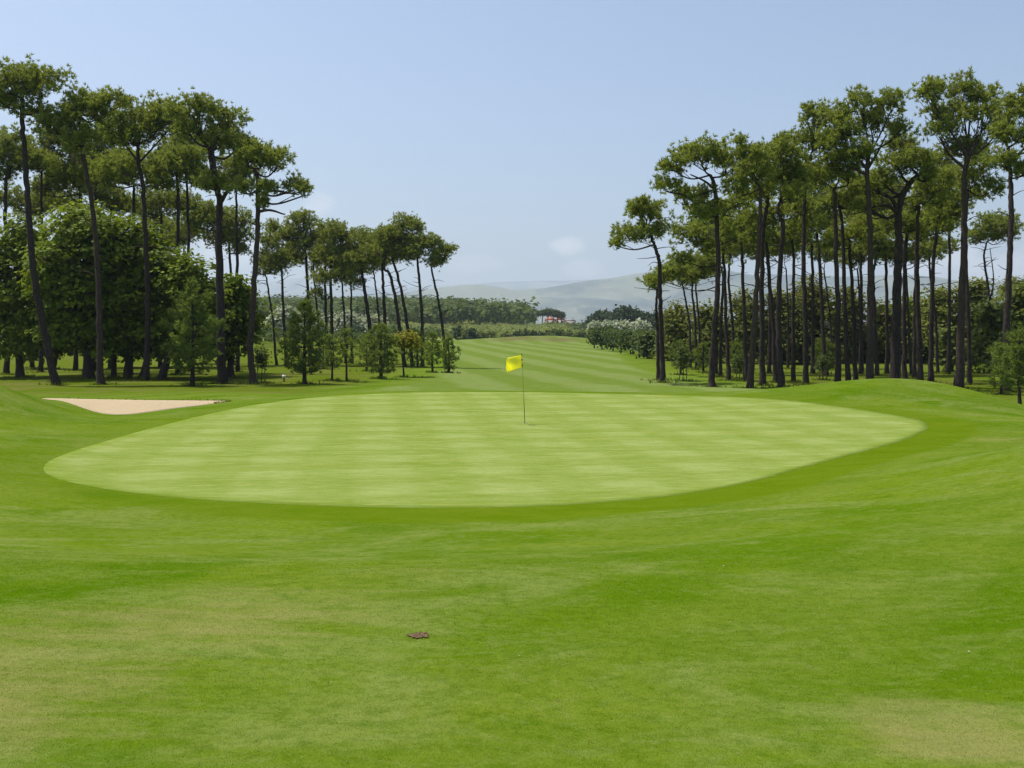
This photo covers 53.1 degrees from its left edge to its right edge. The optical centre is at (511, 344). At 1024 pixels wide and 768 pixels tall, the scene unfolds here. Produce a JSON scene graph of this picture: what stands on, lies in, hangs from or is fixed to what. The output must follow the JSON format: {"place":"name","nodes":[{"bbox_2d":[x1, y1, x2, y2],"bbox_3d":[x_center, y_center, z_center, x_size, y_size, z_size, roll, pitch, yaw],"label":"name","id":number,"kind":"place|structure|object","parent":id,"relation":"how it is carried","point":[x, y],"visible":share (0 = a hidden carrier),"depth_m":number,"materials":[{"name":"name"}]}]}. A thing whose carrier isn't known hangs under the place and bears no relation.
{"place":"outdoors","nodes":[
{"label":"outdoors","id":0,"kind":"place"},
{"bbox_2d":[215,278,608,296],"bbox_3d":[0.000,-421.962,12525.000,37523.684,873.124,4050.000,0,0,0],"label":"hill","id":1,"kind":"structure","parent":0,"point":[292,287],"depth_m":12893.31,"materials":[{"name":"grey"}]},
{"bbox_2d":[0,319,1023,767],"bbox_3d":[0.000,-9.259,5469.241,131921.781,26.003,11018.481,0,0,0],"label":"ground","id":2,"kind":"structure","parent":0,"point":[950,473],"depth_m":7.41,"materials":[{"name":"green plant"}]},
{"bbox_2d":[0,209,56,376],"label":"broadleaf tree","id":3,"kind":"object","parent":2,"relation":"on","point":[16,320],"visible":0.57,"depth_m":79.10,"materials":[{"name":"green plant"}]},
{"bbox_2d":[0,181,58,367],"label":"pine tree","id":4,"kind":"object","parent":2,"relation":"on","point":[12,200],"visible":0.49,"depth_m":99.25,"materials":[{"name":"green plant"}]},
{"bbox_2d":[0,122,64,373],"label":"pine tree","id":5,"kind":"object","parent":2,"relation":"on","point":[11,163],"visible":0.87,"depth_m":85.86,"materials":[{"name":"green plant"}]},
{"bbox_2d":[0,53,78,384],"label":"pine tree","id":6,"kind":"object","parent":2,"relation":"on","point":[32,79],"visible":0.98,"depth_m":68.41,"materials":[{"name":"green plant"}]},
{"bbox_2d":[22,122,80,371],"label":"pine tree","id":7,"kind":"object","parent":2,"relation":"on","point":[47,145],"visible":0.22,"depth_m":89.77,"materials":[{"name":"green plant"}]},
{"bbox_2d":[22,153,99,370],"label":"pine tree","id":8,"kind":"object","parent":2,"relation":"on","point":[47,180],"visible":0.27,"depth_m":91.89,"materials":[{"name":"green plant"}]},
{"bbox_2d":[9,197,148,378],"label":"broadleaf tree","id":9,"kind":"object","parent":2,"relation":"on","point":[68,248],"visible":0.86,"depth_m":75.71,"materials":[{"name":"green plant"}]},
{"bbox_2d":[25,79,132,384],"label":"pine tree","id":10,"kind":"object","parent":2,"relation":"on","point":[73,107],"visible":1,"depth_m":68.72,"materials":[{"name":"green plant"}]},
{"bbox_2d":[61,118,119,370],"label":"pine tree","id":11,"kind":"object","parent":2,"relation":"on","point":[79,168],"visible":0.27,"depth_m":88.69,"materials":[{"name":"green plant"}]},
{"bbox_2d":[43,182,148,368],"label":"pine tree","id":12,"kind":"object","parent":2,"relation":"on","point":[120,199],"visible":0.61,"depth_m":97.53,"materials":[{"name":"green plant"}]},
{"bbox_2d":[85,237,144,377],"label":"broadleaf tree","id":13,"kind":"object","parent":2,"relation":"on","point":[114,366],"visible":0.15,"depth_m":77.51,"materials":[{"name":"green plant"}]},
{"bbox_2d":[42,398,224,414],"bbox_3d":[-16.709,2.615,42.051,8.364,0.961,8.601,0,0,0],"label":"bunker","id":14,"kind":"object","parent":2,"relation":"on","point":[115,407],"visible":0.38,"depth_m":45.19},
{"bbox_2d":[86,139,188,373],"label":"pine tree","id":15,"kind":"object","parent":2,"relation":"on","point":[105,167],"visible":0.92,"depth_m":82.72,"materials":[{"name":"green plant"}]},
{"bbox_2d":[93,89,186,379],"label":"pine tree","id":16,"kind":"object","parent":2,"relation":"on","point":[125,127],"visible":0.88,"depth_m":73.87,"materials":[{"name":"green plant"}]},
{"bbox_2d":[102,214,206,377],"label":"broadleaf tree","id":17,"kind":"object","parent":2,"relation":"on","point":[137,271],"visible":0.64,"depth_m":76.68,"materials":[{"name":"green plant"}]},
{"bbox_2d":[126,184,202,366],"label":"pine tree","id":18,"kind":"object","parent":2,"relation":"on","point":[166,200],"visible":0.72,"depth_m":101.50,"materials":[{"name":"green plant"}]},
{"bbox_2d":[138,138,207,374],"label":"pine tree","id":19,"kind":"object","parent":2,"relation":"on","point":[191,153],"visible":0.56,"depth_m":85.72,"materials":[{"name":"green plant"}]},
{"bbox_2d":[147,213,202,362],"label":"pine tree","id":20,"kind":"object","parent":2,"relation":"on","point":[171,236],"visible":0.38,"depth_m":116.94,"materials":[{"name":"green plant"}]},
{"bbox_2d":[154,125,214,371],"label":"pine tree","id":21,"kind":"object","parent":2,"relation":"on","point":[178,140],"visible":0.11,"depth_m":89.81,"materials":[{"name":"green plant"}]},
{"bbox_2d":[136,253,240,379],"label":"broadleaf tree","id":22,"kind":"object","parent":2,"relation":"on","point":[185,266],"visible":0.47,"depth_m":75.61,"materials":[{"name":"green plant"}]},
{"bbox_2d":[158,277,226,385],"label":"young pine","id":23,"kind":"object","parent":2,"relation":"on","point":[188,331],"visible":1,"depth_m":65.74,"materials":[{"name":"green plant"}]},
{"bbox_2d":[162,86,255,383],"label":"pine tree","id":24,"kind":"object","parent":2,"relation":"on","point":[189,122],"visible":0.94,"depth_m":69.81,"materials":[{"name":"green plant"}]},
{"bbox_2d":[163,198,254,364],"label":"pine tree","id":25,"kind":"object","parent":2,"relation":"on","point":[206,217],"visible":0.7,"depth_m":111.64,"materials":[{"name":"green plant"}]},
{"bbox_2d":[0,323,448,342],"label":"undergrowth","id":26,"kind":"object","parent":2,"relation":"on","point":[393,329],"visible":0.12,"depth_m":230.27,"materials":[{"name":"green plant"}]},
{"bbox_2d":[215,151,269,371],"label":"pine tree","id":27,"kind":"object","parent":2,"relation":"on","point":[229,163],"visible":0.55,"depth_m":89.78,"materials":[{"name":"green plant"}]},
{"bbox_2d":[210,272,277,376],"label":"broadleaf tree","id":28,"kind":"object","parent":2,"relation":"on","point":[235,338],"visible":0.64,"depth_m":79.32,"materials":[{"name":"green plant"}]},
{"bbox_2d":[220,134,314,384],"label":"pine tree","id":29,"kind":"object","parent":2,"relation":"on","point":[258,153],"visible":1,"depth_m":68.98,"materials":[{"name":"green plant"}]},
{"bbox_2d":[249,244,287,364],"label":"pine tree","id":30,"kind":"object","parent":2,"relation":"on","point":[266,266],"visible":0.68,"depth_m":111.64,"materials":[{"name":"green plant"}]},
{"bbox_2d":[253,228,304,363],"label":"pine tree","id":31,"kind":"object","parent":2,"relation":"on","point":[284,260],"visible":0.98,"depth_m":109.72,"materials":[{"name":"green plant"}]},
{"bbox_2d":[254,206,329,364],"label":"pine tree","id":32,"kind":"object","parent":2,"relation":"on","point":[296,235],"visible":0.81,"depth_m":111.75,"materials":[{"name":"green plant"}]},
{"bbox_2d":[275,297,328,383],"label":"young pine","id":33,"kind":"object","parent":2,"relation":"on","point":[294,350],"visible":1,"depth_m":69.70,"materials":[{"name":"green plant"}]},
{"bbox_2d":[81,294,541,325],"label":"forest","id":34,"kind":"object","parent":2,"relation":"on","point":[480,310],"visible":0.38,"depth_m":476.51,"materials":[{"name":"green plant"}]},
{"bbox_2d":[303,243,359,365],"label":"pine tree","id":35,"kind":"object","parent":2,"relation":"on","point":[340,271],"visible":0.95,"depth_m":108.60,"materials":[{"name":"green plant"}]},
{"bbox_2d":[307,218,358,364],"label":"pine tree","id":36,"kind":"object","parent":2,"relation":"on","point":[339,233],"visible":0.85,"depth_m":109.46,"materials":[{"name":"green plant"}]},
{"bbox_2d":[328,309,365,348],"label":"silvery bush","id":37,"kind":"object","parent":2,"relation":"on","point":[338,322],"visible":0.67,"depth_m":203.17,"materials":[{"name":"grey plant"}]},
{"bbox_2d":[331,323,363,381],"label":"young pine","id":38,"kind":"object","parent":2,"relation":"on","point":[349,341],"visible":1,"depth_m":72.96,"materials":[{"name":"green plant"}]},
{"bbox_2d":[342,224,389,357],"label":"pine tree","id":39,"kind":"object","parent":2,"relation":"on","point":[357,256],"visible":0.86,"depth_m":108.32,"materials":[{"name":"green plant"}]},
{"bbox_2d":[357,320,402,376],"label":"young pine","id":40,"kind":"object","parent":2,"relation":"on","point":[380,338],"visible":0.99,"depth_m":76.77,"materials":[{"name":"green plant"}]},
{"bbox_2d":[359,223,425,366],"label":"pine tree","id":41,"kind":"object","parent":2,"relation":"on","point":[386,251],"visible":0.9,"depth_m":105.24,"materials":[{"name":"green plant"}]},
{"bbox_2d":[376,211,426,365],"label":"pine tree","id":42,"kind":"object","parent":2,"relation":"on","point":[405,223],"visible":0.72,"depth_m":106.32,"materials":[{"name":"green plant"}]},
{"bbox_2d":[389,329,427,375],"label":"broadleaf tree","id":43,"kind":"object","parent":2,"relation":"on","point":[408,340],"visible":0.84,"depth_m":81.68,"materials":[{"name":"green plant"}]},
{"bbox_2d":[393,230,445,366],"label":"pine tree","id":44,"kind":"object","parent":2,"relation":"on","point":[423,242],"visible":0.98,"depth_m":105.46,"materials":[{"name":"green plant"}]},
{"bbox_2d":[422,330,443,372],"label":"young pine","id":45,"kind":"object","parent":2,"relation":"on","point":[431,352],"visible":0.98,"depth_m":87.91,"materials":[{"name":"green plant"}]},
{"bbox_2d":[419,241,460,366],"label":"pine tree","id":46,"kind":"object","parent":2,"relation":"on","point":[435,258],"visible":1,"depth_m":105.72,"materials":[{"name":"green plant"}]},
{"bbox_2d":[328,322,575,335],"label":"scrub","id":47,"kind":"object","parent":2,"relation":"on","point":[504,328],"visible":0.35,"depth_m":415.83,"materials":[{"name":"green plant"}]},
{"bbox_2d":[44,392,928,507],"bbox_3d":[1.175,2.347,30.181,23.188,0.641,28.372,0,0,0],"label":"putting green","id":48,"kind":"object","parent":2,"relation":"on","point":[445,450],"visible":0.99,"depth_m":24.38,"materials":[{"name":"green plant"}]},
{"bbox_2d":[0,364,1023,403],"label":"rough grass","id":49,"kind":"structure","parent":2,"relation":"on","point":[943,372],"depth_m":75.84,"materials":[{"name":"green plant"}]},
{"bbox_2d":[383,336,758,391],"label":"fairway","id":50,"kind":"structure","parent":2,"relation":"on","point":[557,363],"depth_m":93.16,"materials":[{"name":"green plant"}]},
{"bbox_2d":[438,334,462,372],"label":"young pine","id":51,"kind":"object","parent":50,"relation":"on","point":[451,356],"visible":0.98,"depth_m":88.86,"materials":[{"name":"green plant"}]},
{"bbox_2d":[607,193,682,382],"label":"pine tree","id":52,"kind":"object","parent":50,"relation":"on","point":[638,206],"visible":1,"depth_m":71.61,"materials":[{"name":"green plant"}]},
{"bbox_2d":[634,262,680,379],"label":"pine tree","id":53,"kind":"object","parent":50,"relation":"on","point":[650,279],"visible":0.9,"depth_m":75.89,"materials":[{"name":"green plant"}]},
{"bbox_2d":[649,130,738,386],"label":"pine tree","id":54,"kind":"object","parent":50,"relation":"on","point":[715,154],"visible":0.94,"depth_m":65.62,"materials":[{"name":"green plant"}]},
{"bbox_2d":[631,324,655,358],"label":"broadleaf tree","id":55,"kind":"object","parent":2,"relation":"on","point":[647,342],"visible":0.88,"depth_m":137.41,"materials":[{"name":"green plant"}]},
{"bbox_2d":[648,297,695,360],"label":"broadleaf tree","id":56,"kind":"object","parent":2,"relation":"on","point":[673,327],"visible":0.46,"depth_m":127.49,"materials":[{"name":"green plant"}]},
{"bbox_2d":[654,249,732,376],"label":"pine tree","id":57,"kind":"object","parent":2,"relation":"on","point":[693,272],"visible":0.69,"depth_m":83.56,"materials":[{"name":"green plant"}]},
{"bbox_2d":[664,213,741,380],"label":"pine tree","id":58,"kind":"object","parent":2,"relation":"on","point":[695,229],"visible":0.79,"depth_m":76.58,"materials":[{"name":"green plant"}]},
{"bbox_2d":[681,298,739,362],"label":"broadleaf tree","id":59,"kind":"object","parent":2,"relation":"on","point":[706,315],"visible":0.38,"depth_m":121.22,"materials":[{"name":"green plant"}]},
{"bbox_2d":[710,287,767,363],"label":"broadleaf tree","id":60,"kind":"object","parent":2,"relation":"on","point":[738,321],"visible":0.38,"depth_m":118.91,"materials":[{"name":"green plant"}]},
{"bbox_2d":[712,186,774,381],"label":"pine tree","id":61,"kind":"object","parent":2,"relation":"on","point":[732,198],"visible":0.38,"depth_m":74.15,"materials":[{"name":"green plant"}]},
{"bbox_2d":[718,128,786,388],"bbox_3d":[14.961,-5.283,64.047,4.115,16.608,3.676,0,0,0],"label":"pine tree","id":62,"kind":"object","parent":2,"relation":"on","point":[756,169],"visible":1,"depth_m":63.66,"materials":[{"name":"green plant"}]},
{"bbox_2d":[730,197,801,382],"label":"pine tree","id":63,"kind":"object","parent":2,"relation":"on","point":[752,213],"visible":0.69,"depth_m":71.81,"materials":[{"name":"green plant"}]},
{"bbox_2d":[732,225,801,373],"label":"pine tree","id":64,"kind":"object","parent":2,"relation":"on","point":[775,240],"visible":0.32,"depth_m":89.68,"materials":[{"name":"green plant"}]},
{"bbox_2d":[745,140,801,385],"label":"pine tree","id":65,"kind":"object","parent":2,"relation":"on","point":[762,369],"visible":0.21,"depth_m":66.94,"materials":[{"name":"green plant"}]},
{"bbox_2d":[747,287,817,364],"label":"broadleaf tree","id":66,"kind":"object","parent":2,"relation":"on","point":[798,329],"visible":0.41,"depth_m":116.93,"materials":[{"name":"green plant"}]},
{"bbox_2d":[756,127,815,386],"bbox_3d":[17.876,-5.393,65.215,3.592,16.723,4.432,0,0,33],"label":"pine tree","id":67,"kind":"object","parent":2,"relation":"on","point":[798,169],"visible":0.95,"depth_m":64.80,"materials":[{"name":"green plant"}]},
{"bbox_2d":[775,188,828,381],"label":"pine tree","id":68,"kind":"object","parent":2,"relation":"on","point":[795,226],"visible":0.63,"depth_m":75.03,"materials":[{"name":"green plant"}]},
{"bbox_2d":[789,97,836,384],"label":"pine tree","id":69,"kind":"object","parent":2,"relation":"on","point":[804,136],"visible":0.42,"depth_m":67.82,"materials":[{"name":"green plant"}]},
{"bbox_2d":[785,193,845,373],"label":"pine tree","id":70,"kind":"object","parent":2,"relation":"on","point":[809,238],"visible":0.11,"depth_m":89.86,"materials":[{"name":"green plant"}]},
{"bbox_2d":[794,180,843,376],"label":"pine tree","id":71,"kind":"object","parent":2,"relation":"on","point":[816,197],"visible":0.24,"depth_m":85.08,"materials":[{"name":"green plant"}]},
{"bbox_2d":[789,271,849,362],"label":"broadleaf tree","id":72,"kind":"object","parent":2,"relation":"on","point":[817,326],"visible":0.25,"depth_m":119.54,"materials":[{"name":"green plant"}]},
{"bbox_2d":[798,236,842,367],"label":"pine tree","id":73,"kind":"object","parent":2,"relation":"on","point":[828,254],"visible":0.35,"depth_m":103.89,"materials":[{"name":"green plant"}]},
{"bbox_2d":[809,137,863,381],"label":"pine tree","id":74,"kind":"object","parent":2,"relation":"on","point":[825,176],"visible":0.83,"depth_m":65.75,"materials":[{"name":"green plant"}]},
{"bbox_2d":[810,211,884,379],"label":"pine tree","id":75,"kind":"object","parent":2,"relation":"on","point":[857,227],"visible":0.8,"depth_m":73.55,"materials":[{"name":"green plant"}]},
{"bbox_2d":[822,169,881,380],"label":"pine tree","id":76,"kind":"object","parent":2,"relation":"on","point":[843,194],"visible":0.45,"depth_m":69.98,"materials":[{"name":"green plant"}]},
{"bbox_2d":[815,283,889,363],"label":"broadleaf tree","id":77,"kind":"object","parent":2,"relation":"on","point":[849,315],"visible":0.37,"depth_m":116.86,"materials":[{"name":"green plant"}]},
{"bbox_2d":[832,240,881,370],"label":"pine tree","id":78,"kind":"object","parent":2,"relation":"on","point":[854,253],"visible":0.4,"depth_m":94.87,"materials":[{"name":"green plant"}]},
{"bbox_2d":[807,82,919,378],"bbox_3d":[22.280,-6.874,64.733,6.830,19.622,4.263,0,0,0],"label":"pine tree","id":79,"kind":"object","parent":2,"relation":"on","point":[845,122],"visible":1,"depth_m":64.69,"materials":[{"name":"green plant"}]},
{"bbox_2d":[837,169,894,374],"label":"pine tree","id":80,"kind":"object","parent":2,"relation":"on","point":[860,369],"visible":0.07,"depth_m":89.75,"materials":[{"name":"green plant"}]},
{"bbox_2d":[854,222,904,375],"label":"pine tree","id":81,"kind":"object","parent":2,"relation":"on","point":[885,243],"visible":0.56,"depth_m":87.78,"materials":[{"name":"green plant"}]},
{"bbox_2d":[858,296,912,362],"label":"broadleaf tree","id":82,"kind":"object","parent":2,"relation":"on","point":[880,316],"visible":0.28,"depth_m":118.80,"materials":[{"name":"green plant"}]},
{"bbox_2d":[847,129,943,378],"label":"pine tree","id":83,"kind":"object","parent":2,"relation":"on","point":[907,155],"visible":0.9,"depth_m":67.79,"materials":[{"name":"green plant"}]},
{"bbox_2d":[874,175,916,374],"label":"pine tree","id":84,"kind":"object","parent":2,"relation":"on","point":[886,365],"visible":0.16,"depth_m":89.92,"materials":[{"name":"green plant"}]},
{"bbox_2d":[882,291,935,363],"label":"broadleaf tree","id":85,"kind":"object","parent":2,"relation":"on","point":[926,350],"visible":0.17,"depth_m":117.30,"materials":[{"name":"green plant"}]},
{"bbox_2d":[878,202,941,378],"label":"pine tree","id":86,"kind":"object","parent":2,"relation":"on","point":[909,227],"visible":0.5,"depth_m":76.00,"materials":[{"name":"green plant"}]},
{"bbox_2d":[879,234,942,374],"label":"pine tree","id":87,"kind":"object","parent":2,"relation":"on","point":[911,254],"visible":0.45,"depth_m":87.70,"materials":[{"name":"green plant"}]},
{"bbox_2d":[902,163,957,379],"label":"pine tree","id":88,"kind":"object","parent":2,"relation":"on","point":[938,189],"visible":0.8,"depth_m":69.89,"materials":[{"name":"green plant"}]},
{"bbox_2d":[894,206,970,379],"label":"pine tree","id":89,"kind":"object","parent":2,"relation":"on","point":[911,239],"visible":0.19,"depth_m":79.85,"materials":[{"name":"green plant"}]},
{"bbox_2d":[907,283,973,363],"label":"broadleaf tree","id":90,"kind":"object","parent":2,"relation":"on","point":[941,304],"visible":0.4,"depth_m":111.06,"materials":[{"name":"green plant"}]},
{"bbox_2d":[915,181,974,381],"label":"pine tree","id":91,"kind":"object","parent":2,"relation":"on","point":[949,210],"visible":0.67,"depth_m":73.81,"materials":[{"name":"green plant"}]},
{"bbox_2d":[920,234,971,372],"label":"pine tree","id":92,"kind":"object","parent":2,"relation":"on","point":[954,241],"visible":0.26,"depth_m":91.97,"materials":[{"name":"green plant"}]},
{"bbox_2d":[925,322,966,371],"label":"broadleaf tree","id":93,"kind":"object","parent":2,"relation":"on","point":[942,338],"visible":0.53,"depth_m":95.78,"materials":[{"name":"green plant"}]},
{"bbox_2d":[921,149,990,373],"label":"pine tree","id":94,"kind":"object","parent":2,"relation":"on","point":[941,162],"visible":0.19,"depth_m":89.85,"materials":[{"name":"green plant"}]},
{"bbox_2d":[908,66,1017,387],"bbox_3d":[28.059,-7.226,64.097,6.346,20.514,4.640,0,0,0],"label":"pine tree","id":95,"kind":"object","parent":2,"relation":"on","point":[946,118],"visible":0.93,"depth_m":63.61,"materials":[{"name":"green plant"}]},
{"bbox_2d":[953,276,1003,364],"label":"broadleaf tree","id":96,"kind":"object","parent":2,"relation":"on","point":[978,285],"visible":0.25,"depth_m":110.82,"materials":[{"name":"green plant"}]},
{"bbox_2d":[952,141,1008,384],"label":"pine tree","id":97,"kind":"object","parent":2,"relation":"on","point":[988,181],"visible":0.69,"depth_m":71.80,"materials":[{"name":"green plant"}]},
{"bbox_2d":[952,290,1023,372],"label":"broadleaf tree","id":98,"kind":"object","parent":2,"relation":"on","point":[989,317],"visible":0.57,"depth_m":91.63,"materials":[{"name":"green plant"}]},
{"bbox_2d":[967,207,1023,300],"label":"pine tree","id":99,"kind":"object","parent":2,"relation":"on","point":[991,223],"visible":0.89,"depth_m":99.22,"materials":[{"name":"green plant"}]},
{"bbox_2d":[978,341,1014,393],"bbox_3d":[27.571,1.292,58.054,2.202,3.202,1.906,0,0,32],"label":"young pine","id":100,"kind":"object","parent":2,"relation":"on","point":[993,372],"visible":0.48,"depth_m":57.97,"materials":[{"name":"green plant"}]},
{"bbox_2d":[982,82,1023,391],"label":"pine tree","id":101,"kind":"object","parent":2,"relation":"on","point":[1008,158],"visible":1,"depth_m":60.12,"materials":[{"name":"green plant"}]},
{"bbox_2d":[990,322,1023,403],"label":"young pine","id":102,"kind":"object","parent":2,"relation":"on","point":[1006,358],"visible":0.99,"depth_m":51.95,"materials":[{"name":"green plant"}]},
{"bbox_2d":[993,277,1023,371],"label":"broadleaf tree","id":103,"kind":"object","parent":2,"relation":"on","point":[1018,296],"visible":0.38,"depth_m":93.51,"materials":[{"name":"green plant"}]},
{"bbox_2d":[0,0,1023,287],"label":"sky","id":104,"kind":"structure","parent":0,"point":[519,131],"materials":[{"name":"blue"}]},
{"bbox_2d":[257,270,1021,327],"bbox_3d":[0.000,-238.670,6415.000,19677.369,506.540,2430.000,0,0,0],"label":"hill","id":105,"kind":"structure","parent":0,"point":[578,301],"depth_m":6278.42,"materials":[{"name":"grey"}]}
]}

